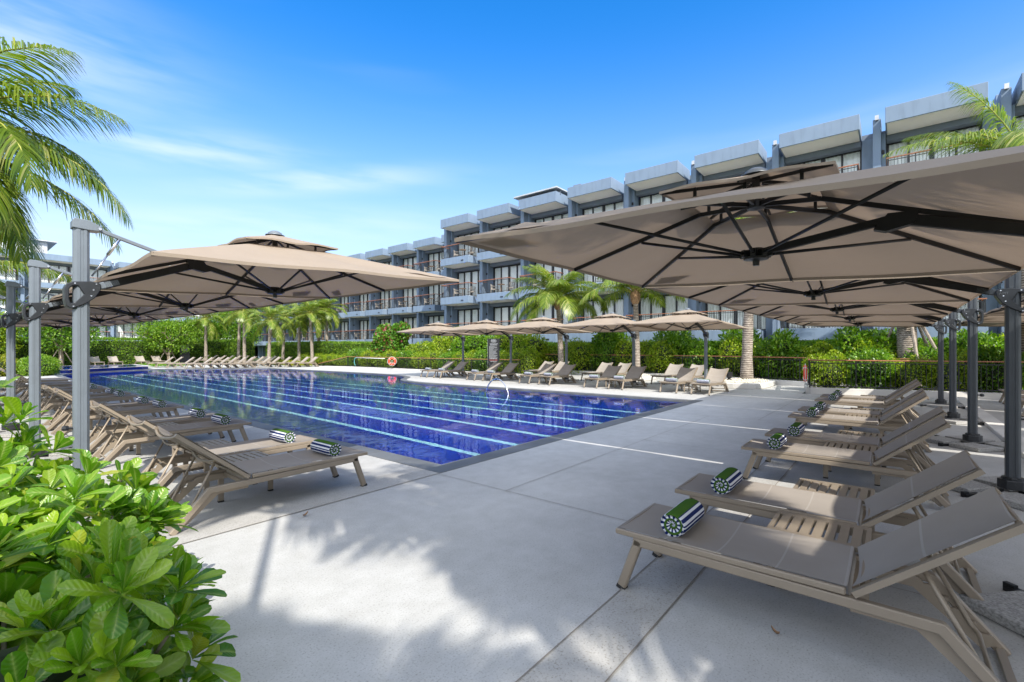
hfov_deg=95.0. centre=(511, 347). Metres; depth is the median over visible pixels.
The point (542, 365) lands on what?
sun lounger
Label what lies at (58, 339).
broadleaf tree
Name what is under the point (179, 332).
broadleaf tree
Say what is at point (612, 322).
cantilever parasol
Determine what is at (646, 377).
tree planter
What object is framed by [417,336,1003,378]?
clipped hedge
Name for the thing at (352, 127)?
sky
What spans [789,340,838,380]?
shrub
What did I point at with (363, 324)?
window
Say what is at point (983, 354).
shrub
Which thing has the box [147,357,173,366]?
sun lounger
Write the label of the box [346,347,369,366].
shrub
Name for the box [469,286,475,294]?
balcony chair
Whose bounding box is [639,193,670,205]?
window
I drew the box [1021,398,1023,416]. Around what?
sun lounger
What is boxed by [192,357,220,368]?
sun lounger
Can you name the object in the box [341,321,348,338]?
window
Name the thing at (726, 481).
rolled towel
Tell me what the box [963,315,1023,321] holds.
cantilever parasol
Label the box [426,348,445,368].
shrub
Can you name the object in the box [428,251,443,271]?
window
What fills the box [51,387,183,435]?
sun lounger
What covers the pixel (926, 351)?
shrub
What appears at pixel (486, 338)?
shrub
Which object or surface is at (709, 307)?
window
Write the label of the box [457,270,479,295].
window
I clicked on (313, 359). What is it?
sun lounger
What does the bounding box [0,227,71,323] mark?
coconut palm
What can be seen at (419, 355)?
shrub
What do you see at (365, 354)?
shrub
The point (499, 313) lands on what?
window
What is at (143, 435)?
sun lounger
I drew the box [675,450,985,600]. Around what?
sun lounger
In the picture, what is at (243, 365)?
sun lounger
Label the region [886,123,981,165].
window
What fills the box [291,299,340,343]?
coconut palm
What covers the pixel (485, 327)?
cantilever parasol
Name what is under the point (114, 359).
sun lounger
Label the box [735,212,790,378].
coconut palm
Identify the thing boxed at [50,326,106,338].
window
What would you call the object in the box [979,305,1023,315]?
cantilever parasol
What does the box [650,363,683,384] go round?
sun lounger
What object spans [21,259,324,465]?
cantilever parasol
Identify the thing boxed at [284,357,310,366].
sun lounger
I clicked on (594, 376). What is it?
rolled towel
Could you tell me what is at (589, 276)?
window
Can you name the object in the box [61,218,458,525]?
cantilever parasol
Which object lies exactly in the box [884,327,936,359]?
coconut palm
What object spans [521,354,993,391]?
metal fence
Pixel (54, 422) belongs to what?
sun lounger
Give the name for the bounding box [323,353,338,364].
shrub
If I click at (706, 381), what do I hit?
rolled towel
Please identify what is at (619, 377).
rolled towel
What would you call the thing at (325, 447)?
rolled towel
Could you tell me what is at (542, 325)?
cantilever parasol
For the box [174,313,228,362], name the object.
coconut palm
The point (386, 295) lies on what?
window
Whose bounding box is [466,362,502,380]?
sun lounger
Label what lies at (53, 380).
sun lounger
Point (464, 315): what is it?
window
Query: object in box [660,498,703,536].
rolled towel
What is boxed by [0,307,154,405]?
cantilever parasol
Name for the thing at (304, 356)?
shrub
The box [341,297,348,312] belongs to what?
window
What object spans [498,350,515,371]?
shrub
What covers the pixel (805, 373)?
lifebuoy
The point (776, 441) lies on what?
rolled towel
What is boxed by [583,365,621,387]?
sun lounger
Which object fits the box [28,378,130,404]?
sun lounger
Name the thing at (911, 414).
sun lounger
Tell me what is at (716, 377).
sun lounger
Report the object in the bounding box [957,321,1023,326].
cantilever parasol
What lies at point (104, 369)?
raised pool wall
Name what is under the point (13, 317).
cantilever parasol
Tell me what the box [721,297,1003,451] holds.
cantilever parasol
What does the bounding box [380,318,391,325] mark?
window
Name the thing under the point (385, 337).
flowering bush
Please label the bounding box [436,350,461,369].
shrub
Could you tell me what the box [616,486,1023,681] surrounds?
sun lounger
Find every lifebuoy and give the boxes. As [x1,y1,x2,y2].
[387,357,396,365]
[803,365,807,383]
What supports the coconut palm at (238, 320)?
on the ground
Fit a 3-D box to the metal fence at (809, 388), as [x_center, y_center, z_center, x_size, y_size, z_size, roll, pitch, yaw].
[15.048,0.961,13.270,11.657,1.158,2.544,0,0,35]
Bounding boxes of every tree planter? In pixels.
[604,374,655,381]
[717,378,774,388]
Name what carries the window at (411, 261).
in the hotel wing at (418, 255)
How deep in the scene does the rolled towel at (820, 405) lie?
8.56 m
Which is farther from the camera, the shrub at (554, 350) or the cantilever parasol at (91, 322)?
the shrub at (554, 350)
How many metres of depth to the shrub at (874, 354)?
15.26 m
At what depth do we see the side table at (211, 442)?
5.59 m
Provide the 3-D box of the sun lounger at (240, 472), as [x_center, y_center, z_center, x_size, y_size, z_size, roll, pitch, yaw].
[-2.379,1.096,4.612,0.632,0.828,1.799,0,0,40]
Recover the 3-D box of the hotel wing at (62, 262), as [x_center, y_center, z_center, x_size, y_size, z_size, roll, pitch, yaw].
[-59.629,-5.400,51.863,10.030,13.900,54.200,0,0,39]
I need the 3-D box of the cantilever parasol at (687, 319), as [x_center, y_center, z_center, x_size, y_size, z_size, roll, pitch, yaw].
[6.433,0.052,16.732,3.093,2.895,3.907,0,0,42]
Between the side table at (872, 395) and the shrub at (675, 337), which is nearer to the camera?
the side table at (872, 395)
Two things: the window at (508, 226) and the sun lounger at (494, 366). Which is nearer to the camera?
the sun lounger at (494, 366)
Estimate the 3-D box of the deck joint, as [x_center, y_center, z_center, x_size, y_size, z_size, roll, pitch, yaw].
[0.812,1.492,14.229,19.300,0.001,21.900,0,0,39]
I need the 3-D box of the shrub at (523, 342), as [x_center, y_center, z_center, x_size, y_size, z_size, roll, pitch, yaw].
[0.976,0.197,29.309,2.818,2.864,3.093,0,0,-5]
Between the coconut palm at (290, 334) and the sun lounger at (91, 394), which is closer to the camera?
the sun lounger at (91, 394)
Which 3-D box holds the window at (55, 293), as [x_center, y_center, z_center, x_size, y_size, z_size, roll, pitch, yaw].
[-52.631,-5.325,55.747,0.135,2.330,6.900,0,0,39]
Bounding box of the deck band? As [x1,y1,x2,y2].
[517,404,843,681]
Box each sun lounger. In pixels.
[0,368,71,392]
[1,370,65,380]
[4,370,71,395]
[5,371,71,396]
[16,374,102,399]
[16,374,108,406]
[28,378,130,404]
[41,384,138,415]
[42,384,163,430]
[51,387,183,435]
[90,356,104,364]
[90,400,251,461]
[90,404,224,451]
[107,356,122,364]
[126,415,316,486]
[134,356,149,363]
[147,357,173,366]
[151,356,164,361]
[152,425,367,535]
[155,357,183,367]
[165,357,195,367]
[173,357,202,367]
[184,357,213,368]
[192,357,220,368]
[201,357,230,368]
[210,357,238,368]
[219,357,247,367]
[227,357,255,367]
[240,356,264,366]
[246,357,271,366]
[255,357,281,367]
[266,357,292,367]
[275,357,300,366]
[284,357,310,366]
[293,356,318,366]
[420,361,454,377]
[433,361,468,377]
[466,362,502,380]
[482,362,518,380]
[519,363,556,383]
[522,361,553,377]
[538,361,568,378]
[538,364,576,384]
[580,362,612,380]
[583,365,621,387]
[599,362,631,380]
[607,365,646,389]
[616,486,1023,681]
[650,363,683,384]
[659,367,697,393]
[673,364,703,385]
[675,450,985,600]
[690,368,728,395]
[741,416,950,507]
[764,406,946,469]
[788,393,931,452]
[798,388,924,425]
[814,381,921,419]
[820,379,919,415]
[998,389,1023,403]
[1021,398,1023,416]
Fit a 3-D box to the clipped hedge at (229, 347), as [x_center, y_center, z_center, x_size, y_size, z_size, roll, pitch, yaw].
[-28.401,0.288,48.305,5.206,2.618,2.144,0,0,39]
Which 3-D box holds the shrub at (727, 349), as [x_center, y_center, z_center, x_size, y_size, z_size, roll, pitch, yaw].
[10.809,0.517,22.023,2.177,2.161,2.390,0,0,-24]
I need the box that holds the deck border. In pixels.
[159,467,437,546]
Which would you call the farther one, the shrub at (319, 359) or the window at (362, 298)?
the window at (362, 298)
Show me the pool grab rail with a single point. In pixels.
(500, 380)
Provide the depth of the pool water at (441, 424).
12.39 m
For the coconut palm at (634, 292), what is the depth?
22.95 m
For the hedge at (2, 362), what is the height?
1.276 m
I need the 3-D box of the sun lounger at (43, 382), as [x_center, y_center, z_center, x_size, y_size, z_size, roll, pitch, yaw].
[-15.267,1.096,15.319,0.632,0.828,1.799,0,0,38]
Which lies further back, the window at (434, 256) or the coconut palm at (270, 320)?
the window at (434, 256)
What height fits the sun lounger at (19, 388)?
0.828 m
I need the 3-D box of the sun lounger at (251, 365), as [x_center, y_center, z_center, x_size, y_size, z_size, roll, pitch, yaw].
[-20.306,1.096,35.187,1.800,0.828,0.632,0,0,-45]
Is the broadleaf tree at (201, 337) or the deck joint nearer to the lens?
the deck joint
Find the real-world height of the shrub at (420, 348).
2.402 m
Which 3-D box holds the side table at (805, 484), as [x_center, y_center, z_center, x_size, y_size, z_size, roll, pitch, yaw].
[2.594,1.319,3.787,0.520,0.362,0.420,0,0,39]
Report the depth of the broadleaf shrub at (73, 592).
1.53 m
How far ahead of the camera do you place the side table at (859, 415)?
7.89 m
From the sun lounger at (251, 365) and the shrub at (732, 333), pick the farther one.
the sun lounger at (251, 365)
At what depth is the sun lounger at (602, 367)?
22.40 m
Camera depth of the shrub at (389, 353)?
34.59 m
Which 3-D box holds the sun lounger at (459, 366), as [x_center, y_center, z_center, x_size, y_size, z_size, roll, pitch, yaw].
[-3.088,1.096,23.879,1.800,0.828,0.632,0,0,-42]
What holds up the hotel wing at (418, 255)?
on the ground
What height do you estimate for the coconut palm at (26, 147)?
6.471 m
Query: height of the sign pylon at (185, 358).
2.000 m
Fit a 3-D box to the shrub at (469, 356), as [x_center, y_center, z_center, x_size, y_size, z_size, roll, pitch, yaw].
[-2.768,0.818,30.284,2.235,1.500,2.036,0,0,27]
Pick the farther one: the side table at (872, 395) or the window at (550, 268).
the window at (550, 268)
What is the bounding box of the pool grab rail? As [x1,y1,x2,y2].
[486,378,508,393]
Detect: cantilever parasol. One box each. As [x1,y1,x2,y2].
[0,281,240,437]
[0,295,193,416]
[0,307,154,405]
[0,315,123,396]
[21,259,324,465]
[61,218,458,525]
[398,321,478,375]
[441,319,531,377]
[454,145,1023,635]
[493,316,590,380]
[557,312,667,384]
[627,308,748,388]
[645,271,1023,510]
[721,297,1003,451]
[763,312,983,425]
[788,317,964,408]
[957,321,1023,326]
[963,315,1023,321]
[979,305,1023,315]
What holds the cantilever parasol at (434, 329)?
on the deck
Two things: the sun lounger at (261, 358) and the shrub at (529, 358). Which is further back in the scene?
the sun lounger at (261, 358)
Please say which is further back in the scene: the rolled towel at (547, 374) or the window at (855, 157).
the window at (855, 157)
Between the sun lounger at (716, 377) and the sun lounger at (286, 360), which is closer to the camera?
the sun lounger at (716, 377)
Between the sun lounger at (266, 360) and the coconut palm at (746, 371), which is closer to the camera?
the coconut palm at (746, 371)
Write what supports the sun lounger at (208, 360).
on the deck
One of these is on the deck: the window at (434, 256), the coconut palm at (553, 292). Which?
the coconut palm at (553, 292)
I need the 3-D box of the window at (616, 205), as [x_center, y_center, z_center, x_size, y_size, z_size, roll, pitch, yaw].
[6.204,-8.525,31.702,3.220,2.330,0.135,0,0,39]
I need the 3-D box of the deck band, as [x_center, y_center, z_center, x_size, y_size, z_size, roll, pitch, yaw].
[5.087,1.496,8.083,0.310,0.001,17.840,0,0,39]
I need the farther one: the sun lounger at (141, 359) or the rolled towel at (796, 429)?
the sun lounger at (141, 359)
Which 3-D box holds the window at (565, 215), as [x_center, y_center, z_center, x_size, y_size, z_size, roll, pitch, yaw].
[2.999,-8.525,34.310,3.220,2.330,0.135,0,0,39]
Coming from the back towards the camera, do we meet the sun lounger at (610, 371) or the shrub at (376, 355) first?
the shrub at (376, 355)
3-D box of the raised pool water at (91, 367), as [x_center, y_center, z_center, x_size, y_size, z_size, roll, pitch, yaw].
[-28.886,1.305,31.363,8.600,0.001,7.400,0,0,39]
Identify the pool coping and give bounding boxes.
[55,368,702,472]
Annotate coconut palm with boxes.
[0,36,133,276]
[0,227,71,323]
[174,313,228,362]
[215,308,263,359]
[218,308,264,361]
[237,306,295,364]
[262,305,297,358]
[278,301,323,361]
[280,300,332,364]
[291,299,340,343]
[307,298,347,343]
[503,264,608,362]
[577,277,685,366]
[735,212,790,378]
[881,82,1023,359]
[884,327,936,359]
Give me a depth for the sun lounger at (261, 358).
38.72 m
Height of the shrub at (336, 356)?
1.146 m
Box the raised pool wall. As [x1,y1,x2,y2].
[59,364,147,372]
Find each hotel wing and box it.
[0,235,233,340]
[251,235,443,357]
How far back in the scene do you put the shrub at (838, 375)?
16.04 m
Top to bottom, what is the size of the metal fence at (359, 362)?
0.922 m
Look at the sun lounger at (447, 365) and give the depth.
24.80 m
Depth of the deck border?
4.43 m
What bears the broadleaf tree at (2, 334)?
on the ground
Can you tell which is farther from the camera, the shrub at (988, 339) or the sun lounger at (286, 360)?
the sun lounger at (286, 360)
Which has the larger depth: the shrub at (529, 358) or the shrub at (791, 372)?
the shrub at (529, 358)
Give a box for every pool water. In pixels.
[60,365,140,369]
[65,369,681,463]
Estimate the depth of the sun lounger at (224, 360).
35.08 m
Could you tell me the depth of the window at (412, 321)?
49.93 m
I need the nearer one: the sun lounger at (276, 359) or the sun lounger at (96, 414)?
the sun lounger at (96, 414)
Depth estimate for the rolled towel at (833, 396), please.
10.16 m
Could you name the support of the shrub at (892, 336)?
on the shrub bed
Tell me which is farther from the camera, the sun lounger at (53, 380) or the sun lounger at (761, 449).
the sun lounger at (53, 380)
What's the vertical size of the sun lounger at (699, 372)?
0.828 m
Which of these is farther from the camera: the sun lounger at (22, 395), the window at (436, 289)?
the window at (436, 289)
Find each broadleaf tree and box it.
[0,298,113,365]
[0,311,28,353]
[128,318,203,361]
[176,316,231,339]
[209,311,263,346]
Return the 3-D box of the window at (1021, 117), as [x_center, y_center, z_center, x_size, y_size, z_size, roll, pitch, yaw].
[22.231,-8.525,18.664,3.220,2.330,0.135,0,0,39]
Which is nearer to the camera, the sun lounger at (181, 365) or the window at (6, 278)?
the sun lounger at (181, 365)
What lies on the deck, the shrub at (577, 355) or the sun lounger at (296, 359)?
the sun lounger at (296, 359)
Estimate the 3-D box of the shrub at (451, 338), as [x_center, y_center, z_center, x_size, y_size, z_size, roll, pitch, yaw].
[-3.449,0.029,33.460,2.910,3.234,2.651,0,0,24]
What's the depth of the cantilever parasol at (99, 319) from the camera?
12.13 m
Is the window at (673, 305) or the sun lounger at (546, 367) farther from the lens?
the window at (673, 305)
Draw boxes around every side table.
[56,397,62,414]
[90,406,122,429]
[111,416,156,444]
[129,422,177,454]
[172,439,233,475]
[203,451,272,502]
[605,377,620,387]
[684,381,700,392]
[766,510,871,599]
[793,478,874,531]
[823,441,880,485]
[836,430,886,466]
[844,413,883,440]
[849,407,884,431]
[858,398,885,407]
[860,395,885,407]
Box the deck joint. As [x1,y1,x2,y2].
[112,380,918,681]
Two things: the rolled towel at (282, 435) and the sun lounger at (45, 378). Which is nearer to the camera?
the rolled towel at (282, 435)
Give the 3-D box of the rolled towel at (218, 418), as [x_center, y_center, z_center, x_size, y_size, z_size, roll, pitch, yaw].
[-4.402,1.075,7.096,0.390,0.145,0.158,0,0,40]
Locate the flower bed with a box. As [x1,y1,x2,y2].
[264,359,312,365]
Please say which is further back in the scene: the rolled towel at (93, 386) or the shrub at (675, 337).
the shrub at (675, 337)
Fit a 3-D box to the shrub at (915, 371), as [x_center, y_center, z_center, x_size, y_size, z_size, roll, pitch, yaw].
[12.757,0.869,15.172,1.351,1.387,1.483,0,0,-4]
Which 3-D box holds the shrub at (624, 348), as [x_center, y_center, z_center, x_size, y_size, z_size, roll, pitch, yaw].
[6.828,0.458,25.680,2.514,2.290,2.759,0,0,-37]
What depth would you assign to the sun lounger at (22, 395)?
12.98 m
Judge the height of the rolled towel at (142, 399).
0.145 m
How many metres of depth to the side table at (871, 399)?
10.37 m
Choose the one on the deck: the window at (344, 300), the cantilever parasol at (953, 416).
the cantilever parasol at (953, 416)
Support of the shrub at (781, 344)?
on the shrub bed
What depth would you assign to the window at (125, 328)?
60.06 m
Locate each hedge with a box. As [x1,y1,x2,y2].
[0,336,222,365]
[0,354,20,376]
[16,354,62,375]
[219,338,254,362]
[264,340,371,364]
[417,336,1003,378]
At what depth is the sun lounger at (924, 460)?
5.72 m
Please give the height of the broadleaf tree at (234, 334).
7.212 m
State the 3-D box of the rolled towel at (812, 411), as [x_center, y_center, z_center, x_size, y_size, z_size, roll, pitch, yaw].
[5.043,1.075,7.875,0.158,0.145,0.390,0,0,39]
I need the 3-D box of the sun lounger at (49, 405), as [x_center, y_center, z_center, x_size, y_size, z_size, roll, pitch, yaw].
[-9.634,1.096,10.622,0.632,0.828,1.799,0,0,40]
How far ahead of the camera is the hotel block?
27.00 m
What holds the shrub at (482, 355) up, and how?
on the shrub bed
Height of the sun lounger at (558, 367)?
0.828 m
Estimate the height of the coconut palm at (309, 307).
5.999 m
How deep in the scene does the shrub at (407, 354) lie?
33.80 m
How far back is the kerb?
9.01 m
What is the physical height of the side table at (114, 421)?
0.362 m
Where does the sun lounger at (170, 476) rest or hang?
on the deck
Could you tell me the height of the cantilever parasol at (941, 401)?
2.810 m
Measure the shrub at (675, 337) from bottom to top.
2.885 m
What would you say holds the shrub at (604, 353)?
on the shrub bed
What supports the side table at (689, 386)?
on the deck
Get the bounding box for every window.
[0,260,16,279]
[0,289,16,307]
[41,265,106,283]
[41,292,61,301]
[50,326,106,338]
[116,323,158,339]
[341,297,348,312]
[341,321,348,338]
[359,294,368,310]
[359,320,368,339]
[380,291,391,308]
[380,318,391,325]
[403,256,416,269]
[403,288,416,306]
[403,317,416,338]
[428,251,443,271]
[428,284,443,304]
[428,315,443,336]
[457,231,479,255]
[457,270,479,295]
[457,308,479,326]
[493,223,520,230]
[493,264,520,292]
[493,305,520,334]
[535,213,567,222]
[535,263,567,287]
[535,304,567,333]
[583,201,622,214]
[583,273,604,283]
[583,298,622,332]
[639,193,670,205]
[639,294,687,331]
[706,303,765,329]
[786,149,861,172]
[787,322,861,328]
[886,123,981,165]
[933,294,981,324]
[1015,115,1023,129]
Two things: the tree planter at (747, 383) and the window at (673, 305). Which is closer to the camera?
the tree planter at (747, 383)
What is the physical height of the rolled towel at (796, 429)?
0.145 m
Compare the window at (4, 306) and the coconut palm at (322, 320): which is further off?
the window at (4, 306)
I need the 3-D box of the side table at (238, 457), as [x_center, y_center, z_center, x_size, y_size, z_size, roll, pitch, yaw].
[-2.836,1.319,4.873,0.420,0.362,0.520,0,0,39]
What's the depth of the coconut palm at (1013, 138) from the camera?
14.26 m
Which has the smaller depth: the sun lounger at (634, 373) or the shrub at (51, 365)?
the sun lounger at (634, 373)
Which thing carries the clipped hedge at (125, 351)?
on the ground
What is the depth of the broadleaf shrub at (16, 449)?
2.41 m
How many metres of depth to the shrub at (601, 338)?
26.26 m
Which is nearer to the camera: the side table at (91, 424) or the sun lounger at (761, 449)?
the sun lounger at (761, 449)
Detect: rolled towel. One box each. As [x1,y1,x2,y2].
[90,384,97,388]
[106,388,116,393]
[113,390,124,396]
[135,396,149,403]
[152,399,166,407]
[188,408,205,417]
[211,413,230,424]
[269,428,295,442]
[310,439,340,456]
[544,372,552,375]
[589,374,599,377]
[614,375,624,379]
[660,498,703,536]
[665,377,677,381]
[697,379,709,383]
[711,467,742,494]
[767,433,786,449]
[787,422,804,435]
[806,407,818,416]
[814,401,825,410]
[828,393,837,400]
[833,390,841,396]
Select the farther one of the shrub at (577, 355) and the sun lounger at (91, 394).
the shrub at (577, 355)
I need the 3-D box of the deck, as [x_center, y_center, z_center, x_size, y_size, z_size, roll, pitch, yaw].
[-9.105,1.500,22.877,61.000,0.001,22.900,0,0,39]
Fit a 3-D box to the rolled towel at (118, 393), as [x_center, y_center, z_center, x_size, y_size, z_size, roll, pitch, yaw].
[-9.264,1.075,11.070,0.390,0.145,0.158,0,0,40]
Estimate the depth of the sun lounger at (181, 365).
36.66 m
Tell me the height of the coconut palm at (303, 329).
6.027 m
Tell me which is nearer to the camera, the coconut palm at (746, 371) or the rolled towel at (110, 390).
the rolled towel at (110, 390)
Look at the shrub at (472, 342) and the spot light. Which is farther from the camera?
the shrub at (472, 342)
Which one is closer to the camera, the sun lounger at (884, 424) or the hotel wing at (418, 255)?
the sun lounger at (884, 424)
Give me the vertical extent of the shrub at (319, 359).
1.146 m
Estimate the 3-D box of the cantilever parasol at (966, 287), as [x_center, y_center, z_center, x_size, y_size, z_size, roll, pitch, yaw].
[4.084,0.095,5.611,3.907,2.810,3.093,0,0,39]
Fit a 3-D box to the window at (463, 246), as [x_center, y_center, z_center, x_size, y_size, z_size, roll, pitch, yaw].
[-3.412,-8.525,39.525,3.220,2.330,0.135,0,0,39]
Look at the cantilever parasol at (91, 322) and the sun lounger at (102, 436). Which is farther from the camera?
the cantilever parasol at (91, 322)
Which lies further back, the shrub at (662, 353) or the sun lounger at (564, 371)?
the shrub at (662, 353)
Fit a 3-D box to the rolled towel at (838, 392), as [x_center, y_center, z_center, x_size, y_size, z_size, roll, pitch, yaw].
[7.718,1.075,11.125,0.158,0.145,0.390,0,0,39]
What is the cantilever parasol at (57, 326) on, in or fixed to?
on the deck
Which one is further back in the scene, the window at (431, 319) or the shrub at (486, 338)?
the window at (431, 319)
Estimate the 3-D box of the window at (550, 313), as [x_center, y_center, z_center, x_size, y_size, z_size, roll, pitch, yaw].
[2.999,-2.125,34.310,3.220,2.330,0.135,0,0,39]
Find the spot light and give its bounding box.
[726,372,732,379]
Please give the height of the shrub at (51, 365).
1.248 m
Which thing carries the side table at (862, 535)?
on the deck
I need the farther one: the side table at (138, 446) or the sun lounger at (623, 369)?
the sun lounger at (623, 369)
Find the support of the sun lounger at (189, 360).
on the deck
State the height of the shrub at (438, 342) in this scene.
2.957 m
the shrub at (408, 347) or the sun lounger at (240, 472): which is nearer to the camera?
the sun lounger at (240, 472)
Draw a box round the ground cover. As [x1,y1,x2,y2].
[138,362,188,366]
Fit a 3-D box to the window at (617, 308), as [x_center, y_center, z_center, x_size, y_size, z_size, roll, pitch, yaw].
[6.204,-2.125,31.702,3.220,2.330,0.135,0,0,39]
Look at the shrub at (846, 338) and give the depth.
18.22 m
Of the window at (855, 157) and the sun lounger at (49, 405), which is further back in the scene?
the window at (855, 157)
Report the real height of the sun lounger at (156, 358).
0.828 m
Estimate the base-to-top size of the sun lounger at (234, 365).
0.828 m
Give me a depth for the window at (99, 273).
55.55 m
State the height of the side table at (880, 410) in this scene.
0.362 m
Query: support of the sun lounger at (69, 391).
on the deck
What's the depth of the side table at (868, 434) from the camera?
6.25 m
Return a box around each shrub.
[0,376,84,526]
[0,449,240,681]
[300,353,309,361]
[314,353,328,364]
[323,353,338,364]
[331,353,349,364]
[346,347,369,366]
[360,349,375,366]
[370,351,387,367]
[383,349,399,367]
[394,350,416,368]
[405,341,429,366]
[410,349,433,369]
[411,340,432,367]
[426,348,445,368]
[429,336,449,351]
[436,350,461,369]
[444,326,464,351]
[449,335,486,353]
[452,349,482,370]
[472,348,505,370]
[475,335,502,370]
[494,334,528,370]
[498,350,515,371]
[505,333,549,367]
[509,345,542,373]
[542,341,569,366]
[563,337,596,373]
[586,342,619,370]
[590,332,629,365]
[613,336,653,372]
[644,339,686,373]
[648,330,693,370]
[683,337,719,374]
[716,336,764,378]
[718,328,762,376]
[753,327,805,380]
[759,342,809,378]
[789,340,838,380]
[801,349,852,387]
[830,326,895,359]
[842,346,897,388]
[843,336,897,361]
[881,327,924,355]
[886,354,936,390]
[896,342,948,386]
[925,347,979,391]
[944,328,1003,387]
[978,344,1023,392]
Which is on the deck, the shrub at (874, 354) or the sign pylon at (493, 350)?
the sign pylon at (493, 350)
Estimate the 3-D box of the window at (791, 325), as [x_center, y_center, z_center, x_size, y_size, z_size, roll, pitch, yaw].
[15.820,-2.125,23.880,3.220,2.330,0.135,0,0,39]
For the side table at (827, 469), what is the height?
0.362 m
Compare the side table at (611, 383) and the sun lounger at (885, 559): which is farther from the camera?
the side table at (611, 383)
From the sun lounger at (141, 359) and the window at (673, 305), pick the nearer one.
the window at (673, 305)
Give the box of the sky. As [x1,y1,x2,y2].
[0,0,1023,265]
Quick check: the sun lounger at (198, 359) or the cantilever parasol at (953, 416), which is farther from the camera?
the sun lounger at (198, 359)
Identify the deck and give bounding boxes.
[0,364,1023,681]
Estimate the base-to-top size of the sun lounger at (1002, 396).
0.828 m
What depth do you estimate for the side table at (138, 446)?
6.81 m
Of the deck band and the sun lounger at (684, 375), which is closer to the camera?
the deck band
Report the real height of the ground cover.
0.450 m
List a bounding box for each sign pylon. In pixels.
[180,344,189,362]
[487,339,499,368]
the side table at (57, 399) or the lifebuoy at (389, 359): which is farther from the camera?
the lifebuoy at (389, 359)
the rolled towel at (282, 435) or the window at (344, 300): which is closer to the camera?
the rolled towel at (282, 435)
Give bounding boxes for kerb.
[957,397,1023,457]
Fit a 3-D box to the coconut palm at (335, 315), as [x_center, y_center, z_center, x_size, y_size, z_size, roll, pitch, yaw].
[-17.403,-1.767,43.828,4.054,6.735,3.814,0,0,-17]
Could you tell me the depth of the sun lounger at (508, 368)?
21.90 m
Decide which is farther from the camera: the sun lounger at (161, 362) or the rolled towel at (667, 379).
the sun lounger at (161, 362)
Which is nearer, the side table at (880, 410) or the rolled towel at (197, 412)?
the rolled towel at (197, 412)
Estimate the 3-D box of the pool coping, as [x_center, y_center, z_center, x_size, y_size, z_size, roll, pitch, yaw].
[-11.053,1.547,22.076,36.591,0.106,12.681,0,0,39]
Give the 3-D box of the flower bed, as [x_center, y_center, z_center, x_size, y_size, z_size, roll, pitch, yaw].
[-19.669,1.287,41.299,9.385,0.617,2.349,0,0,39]
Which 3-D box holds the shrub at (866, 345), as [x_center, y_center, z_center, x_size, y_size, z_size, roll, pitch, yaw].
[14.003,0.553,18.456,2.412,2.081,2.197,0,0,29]
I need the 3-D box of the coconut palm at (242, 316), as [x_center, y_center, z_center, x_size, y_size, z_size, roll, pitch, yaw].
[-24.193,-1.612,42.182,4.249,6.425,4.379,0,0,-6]
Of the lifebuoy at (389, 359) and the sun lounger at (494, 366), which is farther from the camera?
the lifebuoy at (389, 359)
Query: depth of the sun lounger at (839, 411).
8.21 m
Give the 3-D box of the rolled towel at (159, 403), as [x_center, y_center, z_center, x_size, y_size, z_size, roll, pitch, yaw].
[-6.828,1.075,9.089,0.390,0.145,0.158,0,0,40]
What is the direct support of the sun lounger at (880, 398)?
on the deck
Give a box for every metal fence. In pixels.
[318,356,520,374]
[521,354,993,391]
[804,359,1023,399]
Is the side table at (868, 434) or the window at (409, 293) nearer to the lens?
the side table at (868, 434)
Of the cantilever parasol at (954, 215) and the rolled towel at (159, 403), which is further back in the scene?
the rolled towel at (159, 403)
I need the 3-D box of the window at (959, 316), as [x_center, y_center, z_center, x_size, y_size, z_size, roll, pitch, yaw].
[19.025,-2.125,21.272,3.220,2.330,0.135,0,0,39]
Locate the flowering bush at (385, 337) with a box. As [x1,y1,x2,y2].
[371,321,411,366]
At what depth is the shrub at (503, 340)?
29.92 m
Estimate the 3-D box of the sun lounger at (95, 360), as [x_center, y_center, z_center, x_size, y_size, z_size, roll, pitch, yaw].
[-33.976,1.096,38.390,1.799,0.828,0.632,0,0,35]
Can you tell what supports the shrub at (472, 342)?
on the shrub bed
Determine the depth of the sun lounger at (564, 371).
19.89 m
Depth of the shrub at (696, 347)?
22.96 m
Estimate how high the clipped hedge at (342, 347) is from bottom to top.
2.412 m
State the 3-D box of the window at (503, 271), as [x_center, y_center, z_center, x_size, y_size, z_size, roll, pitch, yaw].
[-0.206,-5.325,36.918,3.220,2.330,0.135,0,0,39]
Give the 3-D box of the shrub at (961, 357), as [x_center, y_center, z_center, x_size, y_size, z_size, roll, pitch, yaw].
[13.720,0.769,14.688,1.445,1.606,1.316,0,0,-44]

